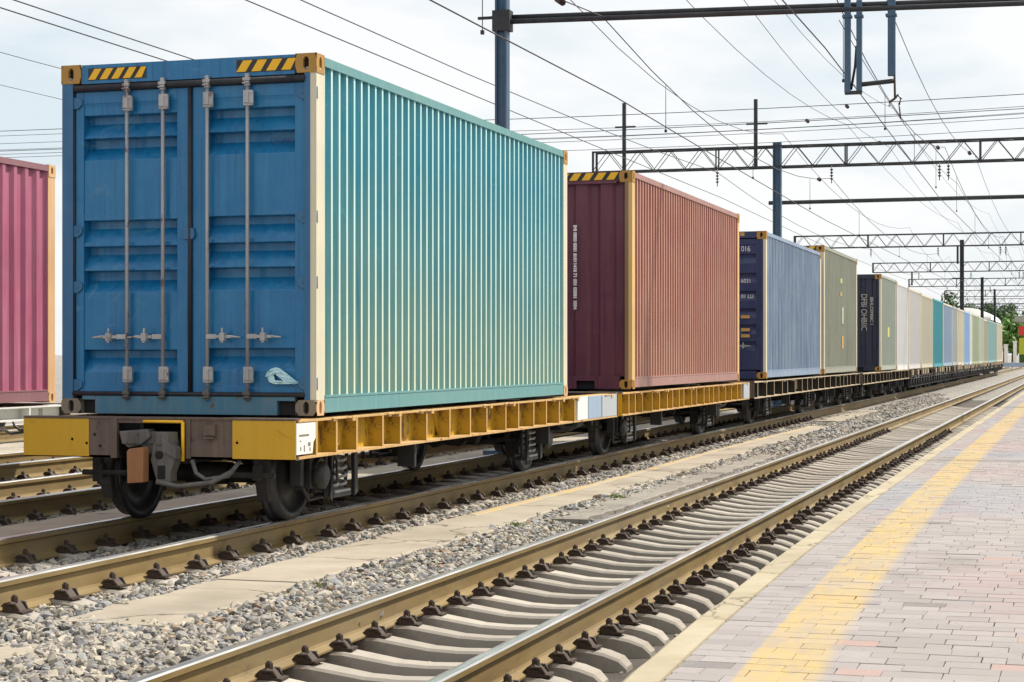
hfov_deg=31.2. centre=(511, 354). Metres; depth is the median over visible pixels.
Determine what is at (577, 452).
sleeper
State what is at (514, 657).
rail
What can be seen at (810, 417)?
sleeper
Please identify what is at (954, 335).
shipping container
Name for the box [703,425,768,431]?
sleeper
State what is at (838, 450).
sleeper
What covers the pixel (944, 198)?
overhead gantry
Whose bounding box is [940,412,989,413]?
sleeper
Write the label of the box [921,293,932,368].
shipping container
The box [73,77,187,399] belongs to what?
door
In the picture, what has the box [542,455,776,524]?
path patch
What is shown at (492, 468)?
sleeper
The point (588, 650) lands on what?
sleeper
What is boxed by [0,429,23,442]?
rail
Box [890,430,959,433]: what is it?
sleeper
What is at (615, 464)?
sleeper
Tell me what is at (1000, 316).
tree
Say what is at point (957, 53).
sky
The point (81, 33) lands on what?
overhead wire
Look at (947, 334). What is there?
shipping container
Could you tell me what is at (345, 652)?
sleeper
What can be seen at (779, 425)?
sleeper
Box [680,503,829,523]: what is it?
sleeper
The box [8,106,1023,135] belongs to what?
cross wire
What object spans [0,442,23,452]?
path slab
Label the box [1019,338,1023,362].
display board
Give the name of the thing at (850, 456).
sleeper
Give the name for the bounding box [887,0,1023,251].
overhead wire
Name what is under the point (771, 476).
sleeper
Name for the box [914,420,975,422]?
sleeper
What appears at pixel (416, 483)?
sleeper
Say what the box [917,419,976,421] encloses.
sleeper
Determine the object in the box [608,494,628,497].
weed
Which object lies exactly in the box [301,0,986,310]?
overhead wire
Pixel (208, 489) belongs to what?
sleeper
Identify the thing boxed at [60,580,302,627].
path slab
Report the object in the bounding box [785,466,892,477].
sleeper
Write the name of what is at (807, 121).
overhead wire
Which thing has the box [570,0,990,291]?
overhead wire
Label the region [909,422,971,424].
sleeper
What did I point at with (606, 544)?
sleeper
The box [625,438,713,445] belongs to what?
sleeper
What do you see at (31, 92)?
overhead wire
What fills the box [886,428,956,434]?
sleeper
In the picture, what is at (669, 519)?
sleeper
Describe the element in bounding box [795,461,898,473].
sleeper
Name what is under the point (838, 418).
path slab
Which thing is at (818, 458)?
sleeper
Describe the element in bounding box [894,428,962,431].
sleeper
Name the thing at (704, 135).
cross wire
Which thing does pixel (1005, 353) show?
pillar
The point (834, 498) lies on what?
sleeper
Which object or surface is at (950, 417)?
sleeper
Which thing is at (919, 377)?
flat wagon
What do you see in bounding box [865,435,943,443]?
sleeper
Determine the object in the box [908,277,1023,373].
overhead gantry
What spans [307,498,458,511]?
sleeper
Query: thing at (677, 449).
sleeper
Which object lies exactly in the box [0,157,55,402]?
shipping container
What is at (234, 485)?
sleeper
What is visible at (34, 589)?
rail
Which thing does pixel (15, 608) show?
sleeper
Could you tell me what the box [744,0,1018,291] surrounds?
overhead wire
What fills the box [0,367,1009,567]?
rail
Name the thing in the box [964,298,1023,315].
overhead gantry
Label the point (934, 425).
sleeper
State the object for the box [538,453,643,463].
sleeper
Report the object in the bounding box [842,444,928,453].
sleeper
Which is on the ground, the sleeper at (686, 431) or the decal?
the sleeper at (686, 431)
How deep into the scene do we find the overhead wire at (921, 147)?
39.26 m
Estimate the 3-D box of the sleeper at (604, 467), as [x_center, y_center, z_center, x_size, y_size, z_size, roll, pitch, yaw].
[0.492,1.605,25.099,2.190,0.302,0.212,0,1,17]
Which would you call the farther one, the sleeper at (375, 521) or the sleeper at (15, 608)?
the sleeper at (375, 521)
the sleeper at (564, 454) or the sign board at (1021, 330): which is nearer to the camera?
the sleeper at (564, 454)
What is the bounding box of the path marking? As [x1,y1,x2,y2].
[467,426,812,514]
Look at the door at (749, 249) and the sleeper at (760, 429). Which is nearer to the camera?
the door at (749, 249)
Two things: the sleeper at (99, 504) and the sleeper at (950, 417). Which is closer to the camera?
the sleeper at (99, 504)
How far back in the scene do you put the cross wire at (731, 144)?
54.22 m
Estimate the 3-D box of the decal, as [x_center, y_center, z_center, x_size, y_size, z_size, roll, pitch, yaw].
[-1.850,0.172,14.705,0.285,0.134,0.030,0,0,17]
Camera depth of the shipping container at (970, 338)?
101.27 m
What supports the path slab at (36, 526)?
on the ground
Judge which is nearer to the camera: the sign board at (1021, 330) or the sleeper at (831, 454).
the sleeper at (831, 454)
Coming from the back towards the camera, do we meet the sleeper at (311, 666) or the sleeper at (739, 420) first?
the sleeper at (739, 420)
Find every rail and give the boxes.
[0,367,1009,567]
[0,367,1022,611]
[0,401,772,520]
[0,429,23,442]
[0,450,368,499]
[0,451,63,463]
[0,457,92,480]
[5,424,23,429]
[126,374,1023,681]
[425,383,1023,681]
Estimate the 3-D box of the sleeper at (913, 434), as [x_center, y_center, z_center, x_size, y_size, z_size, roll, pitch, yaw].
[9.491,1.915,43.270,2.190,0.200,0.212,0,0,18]
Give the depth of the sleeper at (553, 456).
27.43 m
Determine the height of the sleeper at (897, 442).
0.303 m
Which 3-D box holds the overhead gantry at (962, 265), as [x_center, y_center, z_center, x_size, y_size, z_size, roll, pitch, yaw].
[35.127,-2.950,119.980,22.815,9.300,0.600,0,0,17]
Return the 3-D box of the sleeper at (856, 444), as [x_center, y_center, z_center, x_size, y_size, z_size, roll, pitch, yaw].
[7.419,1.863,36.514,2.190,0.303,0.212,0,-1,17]
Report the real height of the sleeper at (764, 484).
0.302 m
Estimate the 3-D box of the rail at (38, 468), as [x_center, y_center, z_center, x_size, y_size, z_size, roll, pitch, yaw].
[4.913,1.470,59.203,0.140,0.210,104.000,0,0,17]
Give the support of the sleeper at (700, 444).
on the ground
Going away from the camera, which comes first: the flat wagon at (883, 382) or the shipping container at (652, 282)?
the shipping container at (652, 282)
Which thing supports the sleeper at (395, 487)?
on the ground
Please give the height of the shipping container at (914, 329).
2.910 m
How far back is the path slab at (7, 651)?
9.75 m
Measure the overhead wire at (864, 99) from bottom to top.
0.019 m
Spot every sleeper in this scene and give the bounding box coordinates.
[0,514,13,525]
[0,562,177,584]
[0,594,40,621]
[5,492,19,499]
[5,549,220,574]
[17,471,29,479]
[23,508,46,521]
[35,468,55,477]
[36,489,168,499]
[49,582,96,607]
[50,540,252,564]
[60,504,79,514]
[61,466,81,474]
[63,484,191,497]
[88,499,108,510]
[90,533,282,557]
[92,482,216,493]
[101,572,131,594]
[126,525,311,548]
[166,519,347,541]
[199,514,371,534]
[224,509,395,527]
[226,483,241,488]
[252,507,419,523]
[254,661,519,681]
[284,645,571,681]
[302,502,435,516]
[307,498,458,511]
[321,633,608,681]
[328,493,478,506]
[349,490,493,502]
[355,620,632,672]
[358,460,369,466]
[368,484,510,499]
[375,458,386,466]
[386,609,655,658]
[389,480,527,495]
[390,456,396,463]
[405,477,538,491]
[417,600,669,645]
[424,474,550,487]
[439,470,563,484]
[441,590,686,633]
[456,467,577,480]
[467,581,700,622]
[473,465,591,477]
[487,463,601,474]
[490,572,714,612]
[501,460,615,470]
[511,565,728,603]
[530,460,625,468]
[531,457,633,465]
[533,558,738,593]
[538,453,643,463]
[549,451,651,460]
[550,551,750,585]
[560,449,659,458]
[567,545,759,576]
[571,447,670,457]
[579,445,676,454]
[583,539,769,569]
[589,445,683,452]
[596,534,776,561]
[608,443,690,450]
[609,441,699,448]
[611,528,788,556]
[617,440,706,447]
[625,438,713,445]
[625,524,793,547]
[633,436,718,443]
[637,519,802,544]
[640,435,725,442]
[648,433,731,441]
[648,515,808,538]
[656,432,737,439]
[661,511,817,533]
[662,430,744,437]
[670,429,749,436]
[670,507,822,526]
[675,428,753,435]
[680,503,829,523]
[683,427,758,433]
[689,427,765,432]
[691,500,834,519]
[700,496,840,514]
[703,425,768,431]
[704,424,773,430]
[707,424,778,429]
[707,493,844,510]
[712,422,783,428]
[717,421,787,427]
[718,490,850,507]
[722,420,790,426]
[726,487,856,503]
[727,419,796,424]
[732,418,799,424]
[735,484,861,499]
[737,417,803,422]
[741,481,865,496]
[746,478,869,493]
[753,415,813,420]
[755,476,873,490]
[761,416,825,418]
[761,474,877,488]
[767,471,881,485]
[773,469,885,482]
[779,467,889,480]
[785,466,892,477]
[789,463,895,475]
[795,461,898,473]
[799,459,902,471]
[805,457,905,468]
[809,456,908,466]
[814,454,911,465]
[819,452,913,463]
[822,451,916,461]
[827,449,919,459]
[831,448,921,457]
[834,446,924,456]
[840,445,926,454]
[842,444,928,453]
[846,443,930,451]
[849,441,933,450]
[853,440,934,449]
[856,439,937,447]
[858,437,939,446]
[862,436,940,444]
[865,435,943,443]
[868,434,945,442]
[871,433,946,441]
[873,432,948,440]
[876,431,950,438]
[878,430,951,437]
[880,429,953,436]
[883,428,954,435]
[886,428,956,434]
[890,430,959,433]
[891,429,961,432]
[892,431,957,434]
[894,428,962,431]
[896,427,963,430]
[899,426,964,429]
[901,425,967,427]
[904,424,968,427]
[904,426,965,428]
[907,423,970,425]
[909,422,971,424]
[912,421,973,423]
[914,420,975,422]
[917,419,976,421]
[919,418,978,420]
[924,416,981,418]
[927,415,982,417]
[932,413,985,415]
[937,413,987,414]
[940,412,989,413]
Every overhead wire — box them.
[0,7,166,60]
[0,52,60,68]
[2,85,61,99]
[13,0,193,59]
[246,0,970,306]
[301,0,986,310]
[429,0,1018,320]
[480,0,1021,316]
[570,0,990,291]
[686,0,1021,284]
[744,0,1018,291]
[774,0,1021,254]
[782,0,1023,289]
[837,0,1022,283]
[839,20,1023,278]
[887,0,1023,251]
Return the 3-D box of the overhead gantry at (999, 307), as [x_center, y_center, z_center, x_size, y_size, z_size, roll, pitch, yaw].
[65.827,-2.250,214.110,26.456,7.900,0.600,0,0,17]
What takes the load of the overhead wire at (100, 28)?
hanging from the overhead gantry at (999, 307)
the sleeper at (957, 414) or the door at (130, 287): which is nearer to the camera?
the door at (130, 287)
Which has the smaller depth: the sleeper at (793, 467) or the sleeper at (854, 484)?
the sleeper at (854, 484)
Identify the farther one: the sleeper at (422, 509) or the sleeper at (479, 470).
the sleeper at (479, 470)
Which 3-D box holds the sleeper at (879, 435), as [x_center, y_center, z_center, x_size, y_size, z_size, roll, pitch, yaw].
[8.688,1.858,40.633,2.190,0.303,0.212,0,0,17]
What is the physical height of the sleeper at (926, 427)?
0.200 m
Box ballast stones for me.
[0,393,951,681]
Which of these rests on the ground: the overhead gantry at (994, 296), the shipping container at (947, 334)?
the overhead gantry at (994, 296)
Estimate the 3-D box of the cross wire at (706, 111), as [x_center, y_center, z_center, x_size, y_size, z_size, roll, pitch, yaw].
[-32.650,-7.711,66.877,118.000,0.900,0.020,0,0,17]
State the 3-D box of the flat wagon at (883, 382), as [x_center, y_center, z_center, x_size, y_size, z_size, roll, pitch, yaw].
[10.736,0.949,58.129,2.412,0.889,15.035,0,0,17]
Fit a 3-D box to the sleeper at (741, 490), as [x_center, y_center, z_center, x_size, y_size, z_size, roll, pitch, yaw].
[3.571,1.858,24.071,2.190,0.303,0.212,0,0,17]
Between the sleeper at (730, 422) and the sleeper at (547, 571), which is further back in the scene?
the sleeper at (730, 422)
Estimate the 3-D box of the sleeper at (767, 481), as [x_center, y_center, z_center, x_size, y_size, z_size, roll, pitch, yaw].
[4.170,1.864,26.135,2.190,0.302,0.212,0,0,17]
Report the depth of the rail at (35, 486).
20.47 m
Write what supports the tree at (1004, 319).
on the ground
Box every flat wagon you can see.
[0,403,70,434]
[24,392,617,521]
[493,381,749,454]
[674,372,860,423]
[846,369,909,402]
[864,367,933,391]
[923,365,952,386]
[943,364,970,382]
[961,363,983,378]
[976,362,993,375]
[987,361,1002,373]
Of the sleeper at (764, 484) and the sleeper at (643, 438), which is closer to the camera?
the sleeper at (764, 484)
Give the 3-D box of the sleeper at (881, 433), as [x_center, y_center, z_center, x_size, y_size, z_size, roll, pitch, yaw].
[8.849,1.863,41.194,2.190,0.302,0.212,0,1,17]
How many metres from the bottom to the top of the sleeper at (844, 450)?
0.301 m
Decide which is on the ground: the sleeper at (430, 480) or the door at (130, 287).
the sleeper at (430, 480)
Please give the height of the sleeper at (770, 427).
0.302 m
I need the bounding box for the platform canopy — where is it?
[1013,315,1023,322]
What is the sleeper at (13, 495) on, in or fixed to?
on the ground
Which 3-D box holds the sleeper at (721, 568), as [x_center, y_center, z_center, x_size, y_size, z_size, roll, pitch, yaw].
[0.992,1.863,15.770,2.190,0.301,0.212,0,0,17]
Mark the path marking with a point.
(564, 491)
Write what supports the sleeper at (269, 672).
on the ground
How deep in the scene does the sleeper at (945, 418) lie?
53.59 m
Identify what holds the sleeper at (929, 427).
on the ground
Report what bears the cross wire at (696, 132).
attached to the overhead gantry at (776, 147)
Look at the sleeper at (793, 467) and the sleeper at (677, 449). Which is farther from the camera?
the sleeper at (677, 449)
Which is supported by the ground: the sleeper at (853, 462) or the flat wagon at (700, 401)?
the sleeper at (853, 462)
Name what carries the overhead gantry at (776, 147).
on the ground
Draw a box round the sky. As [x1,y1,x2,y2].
[0,0,1023,354]
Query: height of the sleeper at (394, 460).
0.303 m
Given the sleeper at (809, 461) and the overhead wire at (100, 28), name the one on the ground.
the sleeper at (809, 461)
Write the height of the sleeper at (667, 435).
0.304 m
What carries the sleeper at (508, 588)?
on the ground
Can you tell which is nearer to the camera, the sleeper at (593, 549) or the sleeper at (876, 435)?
the sleeper at (593, 549)
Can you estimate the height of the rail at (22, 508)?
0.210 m
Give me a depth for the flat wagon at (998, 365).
133.45 m
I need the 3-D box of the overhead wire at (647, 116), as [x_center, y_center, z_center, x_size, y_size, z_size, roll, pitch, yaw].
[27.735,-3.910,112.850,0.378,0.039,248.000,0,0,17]
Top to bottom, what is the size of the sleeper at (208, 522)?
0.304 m
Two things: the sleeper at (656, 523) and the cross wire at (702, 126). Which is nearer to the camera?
the sleeper at (656, 523)
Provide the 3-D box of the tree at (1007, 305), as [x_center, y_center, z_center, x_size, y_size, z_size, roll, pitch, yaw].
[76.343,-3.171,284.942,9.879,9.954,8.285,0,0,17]
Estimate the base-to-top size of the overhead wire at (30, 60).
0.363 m
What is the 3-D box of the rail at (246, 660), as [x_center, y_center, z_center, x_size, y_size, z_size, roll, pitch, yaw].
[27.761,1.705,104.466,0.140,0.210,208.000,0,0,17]
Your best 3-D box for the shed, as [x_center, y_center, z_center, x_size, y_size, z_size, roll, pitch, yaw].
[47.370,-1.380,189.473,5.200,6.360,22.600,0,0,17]
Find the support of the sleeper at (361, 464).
on the ground
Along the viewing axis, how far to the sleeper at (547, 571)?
15.23 m
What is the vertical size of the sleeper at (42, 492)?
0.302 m
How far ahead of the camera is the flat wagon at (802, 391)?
40.68 m
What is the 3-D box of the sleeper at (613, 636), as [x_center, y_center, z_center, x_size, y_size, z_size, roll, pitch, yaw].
[-0.141,1.858,12.120,2.190,0.303,0.212,0,-1,17]
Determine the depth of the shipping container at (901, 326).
62.35 m
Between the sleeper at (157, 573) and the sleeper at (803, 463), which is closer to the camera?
the sleeper at (157, 573)
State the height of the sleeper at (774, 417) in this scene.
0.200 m
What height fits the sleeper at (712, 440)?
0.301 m
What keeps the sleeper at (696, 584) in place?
on the ground
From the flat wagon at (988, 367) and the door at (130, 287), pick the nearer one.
the door at (130, 287)
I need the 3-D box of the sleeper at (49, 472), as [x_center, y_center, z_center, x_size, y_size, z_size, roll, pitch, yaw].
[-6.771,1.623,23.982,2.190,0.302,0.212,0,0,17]
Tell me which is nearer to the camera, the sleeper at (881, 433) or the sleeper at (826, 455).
the sleeper at (826, 455)
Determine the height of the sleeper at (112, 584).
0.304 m
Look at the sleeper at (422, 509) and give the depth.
17.93 m
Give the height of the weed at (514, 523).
0.050 m
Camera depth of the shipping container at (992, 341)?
126.44 m
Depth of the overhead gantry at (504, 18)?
27.64 m
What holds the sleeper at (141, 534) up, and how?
on the ground
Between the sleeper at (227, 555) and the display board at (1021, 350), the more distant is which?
the display board at (1021, 350)
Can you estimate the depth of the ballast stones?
12.76 m
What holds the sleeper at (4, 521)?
on the ground
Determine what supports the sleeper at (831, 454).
on the ground
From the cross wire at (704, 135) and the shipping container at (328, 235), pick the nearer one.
the shipping container at (328, 235)
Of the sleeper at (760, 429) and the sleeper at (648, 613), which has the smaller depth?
the sleeper at (648, 613)
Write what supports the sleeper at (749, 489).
on the ground
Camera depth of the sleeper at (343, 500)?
19.40 m
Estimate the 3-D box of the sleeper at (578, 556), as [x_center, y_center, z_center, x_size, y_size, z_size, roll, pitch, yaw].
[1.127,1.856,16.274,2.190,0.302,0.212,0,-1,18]
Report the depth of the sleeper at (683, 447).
29.98 m
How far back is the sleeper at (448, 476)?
22.88 m
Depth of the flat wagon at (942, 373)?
80.06 m
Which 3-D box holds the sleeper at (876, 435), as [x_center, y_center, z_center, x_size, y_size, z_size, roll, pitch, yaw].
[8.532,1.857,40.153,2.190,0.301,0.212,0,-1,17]
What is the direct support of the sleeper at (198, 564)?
on the ground
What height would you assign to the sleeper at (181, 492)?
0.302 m
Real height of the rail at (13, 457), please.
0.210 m
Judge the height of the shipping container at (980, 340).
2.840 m
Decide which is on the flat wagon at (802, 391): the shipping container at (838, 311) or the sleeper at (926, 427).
the shipping container at (838, 311)
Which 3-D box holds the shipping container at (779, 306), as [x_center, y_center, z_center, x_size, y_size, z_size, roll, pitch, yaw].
[4.974,-0.960,39.555,2.308,2.860,7.961,0,0,17]
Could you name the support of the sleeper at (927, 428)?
on the ground
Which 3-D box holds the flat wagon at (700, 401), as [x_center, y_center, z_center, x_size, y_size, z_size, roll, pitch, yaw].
[1.751,0.944,29.166,2.412,0.899,10.185,0,0,17]
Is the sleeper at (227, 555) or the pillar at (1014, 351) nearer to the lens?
the sleeper at (227, 555)
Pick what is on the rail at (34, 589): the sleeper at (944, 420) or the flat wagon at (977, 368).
the flat wagon at (977, 368)
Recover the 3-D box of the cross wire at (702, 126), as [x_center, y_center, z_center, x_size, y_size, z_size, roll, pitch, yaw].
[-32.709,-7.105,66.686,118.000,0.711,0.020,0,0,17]
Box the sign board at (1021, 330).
[1019,326,1023,334]
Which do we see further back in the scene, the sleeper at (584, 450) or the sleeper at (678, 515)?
the sleeper at (584, 450)
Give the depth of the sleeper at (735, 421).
41.77 m
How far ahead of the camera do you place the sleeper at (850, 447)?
35.49 m
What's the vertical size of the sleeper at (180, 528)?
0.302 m
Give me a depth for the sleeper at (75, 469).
24.28 m
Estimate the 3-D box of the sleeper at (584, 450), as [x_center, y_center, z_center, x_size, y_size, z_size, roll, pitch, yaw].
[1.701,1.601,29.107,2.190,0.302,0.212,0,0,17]
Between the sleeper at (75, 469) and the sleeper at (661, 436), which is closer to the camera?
the sleeper at (75, 469)
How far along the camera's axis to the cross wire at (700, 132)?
55.06 m
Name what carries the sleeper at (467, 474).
on the ground
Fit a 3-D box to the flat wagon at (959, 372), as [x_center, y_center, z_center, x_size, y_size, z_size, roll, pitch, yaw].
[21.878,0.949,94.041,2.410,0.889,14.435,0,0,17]
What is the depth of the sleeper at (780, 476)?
27.15 m
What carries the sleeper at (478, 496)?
on the ground
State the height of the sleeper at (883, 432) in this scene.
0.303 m
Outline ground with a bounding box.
[0,355,1023,681]
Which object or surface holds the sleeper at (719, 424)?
on the ground
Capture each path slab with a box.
[0,413,732,537]
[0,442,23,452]
[0,643,56,659]
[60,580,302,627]
[215,426,829,582]
[815,410,877,422]
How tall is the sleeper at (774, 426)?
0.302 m
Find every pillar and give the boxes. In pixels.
[1004,344,1007,362]
[1013,341,1016,362]
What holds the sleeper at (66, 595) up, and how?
on the ground
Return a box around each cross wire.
[0,117,1023,154]
[2,113,1016,143]
[6,128,1022,157]
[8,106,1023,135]
[9,108,1023,150]
[9,113,1023,149]
[10,94,1022,130]
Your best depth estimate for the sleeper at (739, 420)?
42.37 m
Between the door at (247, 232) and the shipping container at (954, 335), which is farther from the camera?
the shipping container at (954, 335)
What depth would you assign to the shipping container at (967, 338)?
97.74 m
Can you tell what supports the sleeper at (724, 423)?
on the ground
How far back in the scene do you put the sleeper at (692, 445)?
30.86 m
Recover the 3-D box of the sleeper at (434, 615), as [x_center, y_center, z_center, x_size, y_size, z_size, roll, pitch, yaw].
[-0.001,1.865,12.653,2.190,0.303,0.212,0,0,18]
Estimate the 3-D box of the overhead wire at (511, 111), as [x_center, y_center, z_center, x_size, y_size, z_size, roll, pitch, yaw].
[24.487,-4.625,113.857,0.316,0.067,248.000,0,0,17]
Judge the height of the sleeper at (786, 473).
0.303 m
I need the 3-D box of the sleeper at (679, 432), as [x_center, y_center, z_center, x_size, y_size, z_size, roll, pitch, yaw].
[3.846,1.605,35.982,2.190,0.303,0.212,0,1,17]
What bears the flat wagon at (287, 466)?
on the rail at (34, 589)
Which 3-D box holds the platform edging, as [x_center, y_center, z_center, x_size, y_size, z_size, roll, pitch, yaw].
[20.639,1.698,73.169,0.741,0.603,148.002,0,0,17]
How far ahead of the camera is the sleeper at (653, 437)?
33.73 m
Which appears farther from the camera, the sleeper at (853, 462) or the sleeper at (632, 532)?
the sleeper at (853, 462)
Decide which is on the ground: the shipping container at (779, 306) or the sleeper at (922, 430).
the sleeper at (922, 430)
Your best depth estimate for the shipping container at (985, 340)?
117.15 m
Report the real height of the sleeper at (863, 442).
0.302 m
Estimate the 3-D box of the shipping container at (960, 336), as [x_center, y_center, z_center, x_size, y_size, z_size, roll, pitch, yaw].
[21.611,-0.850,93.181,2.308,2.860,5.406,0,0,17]
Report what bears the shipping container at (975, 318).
on the flat wagon at (977, 368)
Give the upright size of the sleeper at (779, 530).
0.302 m
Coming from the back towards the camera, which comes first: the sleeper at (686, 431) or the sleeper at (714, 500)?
the sleeper at (686, 431)
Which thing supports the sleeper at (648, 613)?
on the ground
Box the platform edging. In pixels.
[622,392,1023,681]
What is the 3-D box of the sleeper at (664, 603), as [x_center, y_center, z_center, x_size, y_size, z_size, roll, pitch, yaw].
[0.329,1.868,13.690,2.190,0.302,0.212,0,0,17]
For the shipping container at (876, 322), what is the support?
on the flat wagon at (883, 382)
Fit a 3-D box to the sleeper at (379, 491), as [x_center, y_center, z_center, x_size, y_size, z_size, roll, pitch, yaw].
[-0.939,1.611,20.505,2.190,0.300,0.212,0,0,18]
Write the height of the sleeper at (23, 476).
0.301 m
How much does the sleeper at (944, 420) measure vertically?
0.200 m
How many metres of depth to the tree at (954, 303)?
278.30 m
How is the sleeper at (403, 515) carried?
on the ground
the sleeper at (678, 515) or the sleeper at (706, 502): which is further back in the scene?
the sleeper at (706, 502)
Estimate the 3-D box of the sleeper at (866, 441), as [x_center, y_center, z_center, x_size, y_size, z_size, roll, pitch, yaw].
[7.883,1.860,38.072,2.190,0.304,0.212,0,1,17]
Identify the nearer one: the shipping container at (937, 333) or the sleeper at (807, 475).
the sleeper at (807, 475)
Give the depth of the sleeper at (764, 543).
17.81 m
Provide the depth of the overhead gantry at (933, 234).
93.70 m
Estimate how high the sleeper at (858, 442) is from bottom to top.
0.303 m
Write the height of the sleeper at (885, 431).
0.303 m
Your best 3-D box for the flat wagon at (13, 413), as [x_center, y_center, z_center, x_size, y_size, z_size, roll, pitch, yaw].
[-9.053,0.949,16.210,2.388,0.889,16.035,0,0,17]
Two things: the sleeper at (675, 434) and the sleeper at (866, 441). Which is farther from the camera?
the sleeper at (866, 441)
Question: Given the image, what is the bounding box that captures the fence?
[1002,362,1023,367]
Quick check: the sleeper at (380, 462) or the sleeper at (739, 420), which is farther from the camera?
the sleeper at (739, 420)
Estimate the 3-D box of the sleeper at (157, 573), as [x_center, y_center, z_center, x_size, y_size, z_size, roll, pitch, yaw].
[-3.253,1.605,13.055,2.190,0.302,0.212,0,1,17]
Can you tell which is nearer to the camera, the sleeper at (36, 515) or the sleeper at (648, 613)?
the sleeper at (648, 613)
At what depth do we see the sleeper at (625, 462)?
26.25 m
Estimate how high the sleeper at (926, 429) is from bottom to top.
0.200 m
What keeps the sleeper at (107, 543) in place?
on the ground
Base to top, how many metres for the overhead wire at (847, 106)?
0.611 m
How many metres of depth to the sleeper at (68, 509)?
18.07 m
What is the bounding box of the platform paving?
[664,395,1023,681]
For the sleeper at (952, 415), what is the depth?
56.17 m
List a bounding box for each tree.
[941,291,978,308]
[978,301,1020,321]
[1000,302,1023,362]
[1001,317,1023,362]
[1002,315,1023,361]
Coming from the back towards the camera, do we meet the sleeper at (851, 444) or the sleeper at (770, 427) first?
the sleeper at (770, 427)
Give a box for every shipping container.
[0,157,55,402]
[61,52,567,415]
[567,170,739,388]
[739,231,820,378]
[805,245,856,373]
[857,274,895,370]
[882,282,907,370]
[908,287,920,368]
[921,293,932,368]
[933,298,942,366]
[943,303,951,365]
[952,306,956,365]
[955,308,963,365]
[964,311,969,364]
[969,312,971,364]
[972,314,978,363]
[978,317,982,363]
[983,319,987,362]
[988,320,996,362]
[997,323,1001,360]
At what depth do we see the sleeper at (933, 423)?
49.48 m
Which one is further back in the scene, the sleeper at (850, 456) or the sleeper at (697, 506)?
the sleeper at (850, 456)
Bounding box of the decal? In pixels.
[265,368,297,383]
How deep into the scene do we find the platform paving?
10.67 m
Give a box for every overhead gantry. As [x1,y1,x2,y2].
[478,0,1023,454]
[592,99,1023,406]
[768,194,1023,204]
[794,231,1023,278]
[872,240,1023,377]
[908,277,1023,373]
[944,289,1023,322]
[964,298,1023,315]
[966,303,1023,312]
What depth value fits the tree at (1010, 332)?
240.66 m
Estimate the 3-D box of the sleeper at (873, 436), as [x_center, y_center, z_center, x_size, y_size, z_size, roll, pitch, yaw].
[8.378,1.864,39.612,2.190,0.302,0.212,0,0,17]
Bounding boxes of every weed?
[503,521,526,526]
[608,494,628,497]
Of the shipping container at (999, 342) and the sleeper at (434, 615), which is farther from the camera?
the shipping container at (999, 342)
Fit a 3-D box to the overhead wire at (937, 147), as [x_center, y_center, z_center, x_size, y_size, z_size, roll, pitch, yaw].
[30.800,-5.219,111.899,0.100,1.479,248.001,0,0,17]
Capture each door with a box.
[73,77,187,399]
[183,73,317,399]
[739,239,760,369]
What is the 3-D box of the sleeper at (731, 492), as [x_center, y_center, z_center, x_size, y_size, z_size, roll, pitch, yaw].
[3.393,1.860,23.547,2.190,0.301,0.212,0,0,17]
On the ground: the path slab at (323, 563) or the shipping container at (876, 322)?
the path slab at (323, 563)
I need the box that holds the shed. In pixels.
[958,308,1000,323]
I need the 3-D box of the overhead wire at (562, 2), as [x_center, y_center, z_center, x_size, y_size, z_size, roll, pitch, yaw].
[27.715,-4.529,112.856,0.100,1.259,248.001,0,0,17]
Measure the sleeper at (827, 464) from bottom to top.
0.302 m

